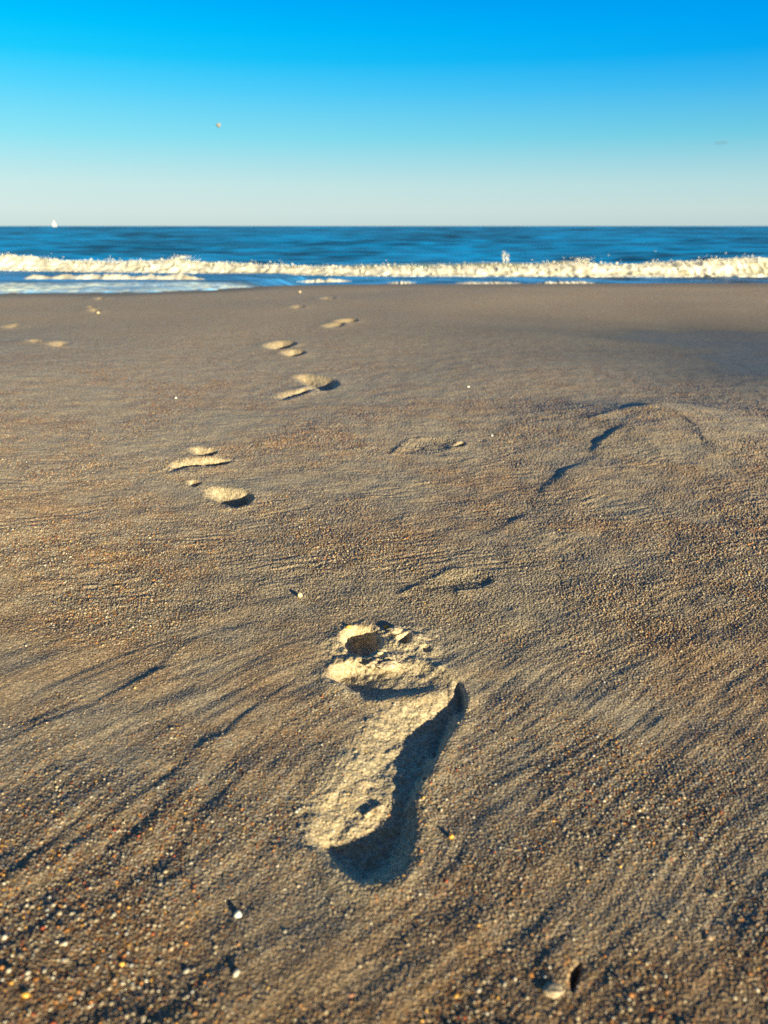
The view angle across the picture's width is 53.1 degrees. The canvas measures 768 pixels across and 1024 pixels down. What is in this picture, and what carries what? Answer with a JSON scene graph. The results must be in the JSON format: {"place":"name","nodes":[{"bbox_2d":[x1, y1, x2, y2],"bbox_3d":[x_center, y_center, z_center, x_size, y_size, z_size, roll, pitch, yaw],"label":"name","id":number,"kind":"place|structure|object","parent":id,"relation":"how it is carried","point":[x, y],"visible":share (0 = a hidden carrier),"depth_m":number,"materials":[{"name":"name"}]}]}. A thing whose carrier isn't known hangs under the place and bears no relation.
{"place":"outdoors","nodes":[
{"label":"outdoors","id":0,"kind":"place"},
{"bbox_2d":[0,283,767,1023],"bbox_3d":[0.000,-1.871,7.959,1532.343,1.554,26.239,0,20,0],"label":"beach sand","id":1,"kind":"structure","parent":0,"point":[672,377],"depth_m":0.60,"materials":[{"name":"brown sand"}]},
{"bbox_2d":[0,323,24,328],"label":"footprint","id":2,"kind":"object","parent":1,"relation":"on","point":[14,325],"visible":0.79,"depth_m":2.52},
{"bbox_2d":[22,339,73,346],"bbox_3d":[-0.889,-0.448,2.049,0.236,0.016,0.103,19,28,41],"label":"footprint","id":3,"kind":"object","parent":1,"relation":"on","point":[58,343],"visible":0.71,"depth_m":2.05},
{"bbox_2d":[84,306,102,311],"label":"footprint","id":4,"kind":"object","parent":1,"relation":"on","point":[91,310],"visible":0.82,"depth_m":2.94},
{"bbox_2d":[91,297,105,299],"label":"footprint","id":5,"kind":"object","parent":1,"relation":"on","point":[97,298],"visible":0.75,"depth_m":3.43},
{"bbox_2d":[158,445,256,509],"bbox_3d":[-0.231,-0.042,0.980,0.105,0.018,0.274,-7,21,-18],"label":"footprint","id":6,"kind":"object","parent":1,"relation":"on","point":[236,497],"visible":0.94,"depth_m":0.95},
{"bbox_2d":[234,910,241,917],"bbox_3d":[-0.067,0.184,0.352,0.004,0.002,0.003,0,20,0],"label":"shell","id":7,"kind":"object","parent":1,"relation":"on","point":[237,914],"visible":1,"depth_m":0.35},
{"bbox_2d":[261,340,307,356],"bbox_3d":[-0.266,-0.422,2.021,0.108,0.021,0.293,-5,21,-13],"label":"footprint","id":8,"kind":"object","parent":1,"relation":"on","point":[282,344],"visible":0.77,"depth_m":2.08},
{"bbox_2d":[288,305,305,308],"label":"footprint","id":9,"kind":"object","parent":1,"relation":"on","point":[297,306],"visible":0.9,"depth_m":3.04},
{"bbox_2d":[271,373,340,401],"bbox_3d":[-0.149,-0.244,1.537,0.125,0.019,0.302,0,20,0],"label":"footprint","id":10,"kind":"object","parent":1,"relation":"on","point":[314,382],"visible":0.95,"depth_m":1.59},
{"bbox_2d":[317,297,336,299],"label":"footprint","id":11,"kind":"object","parent":1,"relation":"on","point":[324,298],"visible":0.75,"depth_m":3.43},
{"bbox_2d":[320,318,360,327],"bbox_3d":[-0.141,-0.615,2.526,0.094,0.016,0.273,4,21,11],"label":"footprint","id":12,"kind":"object","parent":1,"relation":"on","point":[338,322],"visible":0.86,"depth_m":2.52},
{"bbox_2d":[292,622,469,889],"bbox_3d":[0.005,0.139,0.494,0.107,0.016,0.271,0,20,0],"label":"footprint","id":13,"kind":"object","parent":1,"relation":"on","point":[385,753],"visible":1,"depth_m":0.46},
{"bbox_2d":[363,808,373,817],"bbox_3d":[-0.008,0.165,0.421,0.006,0.003,0.008,0,20,0],"label":"sand clod","id":14,"kind":"object","parent":13,"relation":"on","point":[368,813],"visible":1,"depth_m":0.42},
{"bbox_2d":[365,659,378,668],"bbox_3d":[-0.008,0.110,0.558,0.011,0.006,0.009,0,20,0],"label":"sand clod","id":15,"kind":"object","parent":13,"relation":"on","point":[371,663],"visible":1,"depth_m":0.56,"materials":[{"name":"beige sand"}]},
{"bbox_2d":[374,804,385,809],"bbox_3d":[-0.003,0.163,0.425,0.007,0.003,0.004,0,20,0],"label":"sand clod","id":16,"kind":"object","parent":13,"relation":"on","point":[379,806],"visible":1,"depth_m":0.42,"materials":[{"name":"beige sand"}]},
{"bbox_2d":[375,660,399,670],"bbox_3d":[0.003,0.111,0.557,0.019,0.006,0.011,0,20,0],"label":"sand clod","id":17,"kind":"object","parent":13,"relation":"on","point":[386,665],"visible":1,"depth_m":0.55,"materials":[{"name":"beige sand"}]},
{"bbox_2d":[0,421,767,1023],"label":"sand grains","id":18,"kind":"object","parent":1,"relation":"on","point":[184,971],"visible":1,"depth_m":0.40},
{"bbox_2d":[386,625,402,633],"bbox_3d":[0.008,0.093,0.604,0.014,0.006,0.011,0,20,0],"label":"sand clod","id":19,"kind":"object","parent":1,"relation":"on","point":[395,629],"visible":1,"depth_m":0.60,"materials":[{"name":"beige sand"}]},
{"bbox_2d":[389,435,467,455],"bbox_3d":[0.060,-0.092,1.114,0.100,0.009,0.117,13,24,31],"label":"worn footprint","id":20,"kind":"object","parent":1,"relation":"on","point":[432,444],"visible":0.99,"depth_m":1.12},
{"bbox_2d":[404,567,499,595],"bbox_3d":[0.059,0.063,0.690,0.096,0.004,0.048,-11,23,-26],"label":"worn footprint","id":21,"kind":"object","parent":1,"relation":"on","point":[447,581],"visible":1,"depth_m":0.69},
{"bbox_2d":[541,982,564,998],"bbox_3d":[0.069,0.196,0.315,0.010,0.002,0.008,0,20,0],"label":"shell","id":22,"kind":"object","parent":1,"relation":"on","point":[553,990],"visible":1,"depth_m":0.32},
{"bbox_2d":[0,226,767,292],"bbox_3d":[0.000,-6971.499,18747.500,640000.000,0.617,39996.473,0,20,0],"label":"sea water","id":23,"kind":"structure","parent":0,"point":[313,245],"depth_m":23.54,"materials":[{"name":"blue liquid"}]},
{"bbox_2d":[24,273,205,279],"bbox_3d":[-2.405,-2.075,6.795,2.091,0.102,0.310,7,22,18],"label":"foam line","id":24,"kind":"object","parent":23,"relation":"on","point":[178,276],"visible":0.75,"depth_m":6.69,"materials":[{"name":"white liquid"}]},
{"bbox_2d":[298,278,349,282],"bbox_3d":[-0.899,-2.838,9.463,0.529,0.066,1.366,11,23,28],"label":"foam line","id":25,"kind":"object","parent":23,"relation":"on","point":[326,280],"visible":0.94,"depth_m":9.68,"materials":[{"name":"white liquid"}]},
{"bbox_2d":[0,252,767,276],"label":"breaking wave","id":26,"kind":"object","parent":23,"relation":"on","point":[747,267],"visible":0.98,"depth_m":11.17,"materials":[{"name":"liquid"}]},
{"bbox_2d":[389,281,415,283],"bbox_3d":[0.218,-2.848,9.529,0.373,0.030,0.348,0,20,0],"label":"foam line","id":27,"kind":"object","parent":23,"relation":"on","point":[401,282],"visible":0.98,"depth_m":9.46,"materials":[{"name":"white liquid"}]},
{"bbox_2d":[456,281,520,283],"bbox_3d":[1.255,-2.820,9.452,0.854,0.030,0.338,0,20,0],"label":"foam line","id":28,"kind":"object","parent":23,"relation":"on","point":[493,282],"visible":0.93,"depth_m":9.38,"materials":[{"name":"white liquid"}]},
{"bbox_2d":[537,281,590,283],"bbox_3d":[2.237,-2.824,9.455,0.720,0.040,0.346,0,20,0],"label":"foam line","id":29,"kind":"object","parent":23,"relation":"on","point":[545,282],"visible":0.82,"depth_m":9.39,"materials":[{"name":"white liquid"}]},
{"bbox_2d":[0,0,767,225],"label":"sky","id":30,"kind":"structure","parent":0,"point":[328,112],"materials":[{"name":"blue"}]}
]}

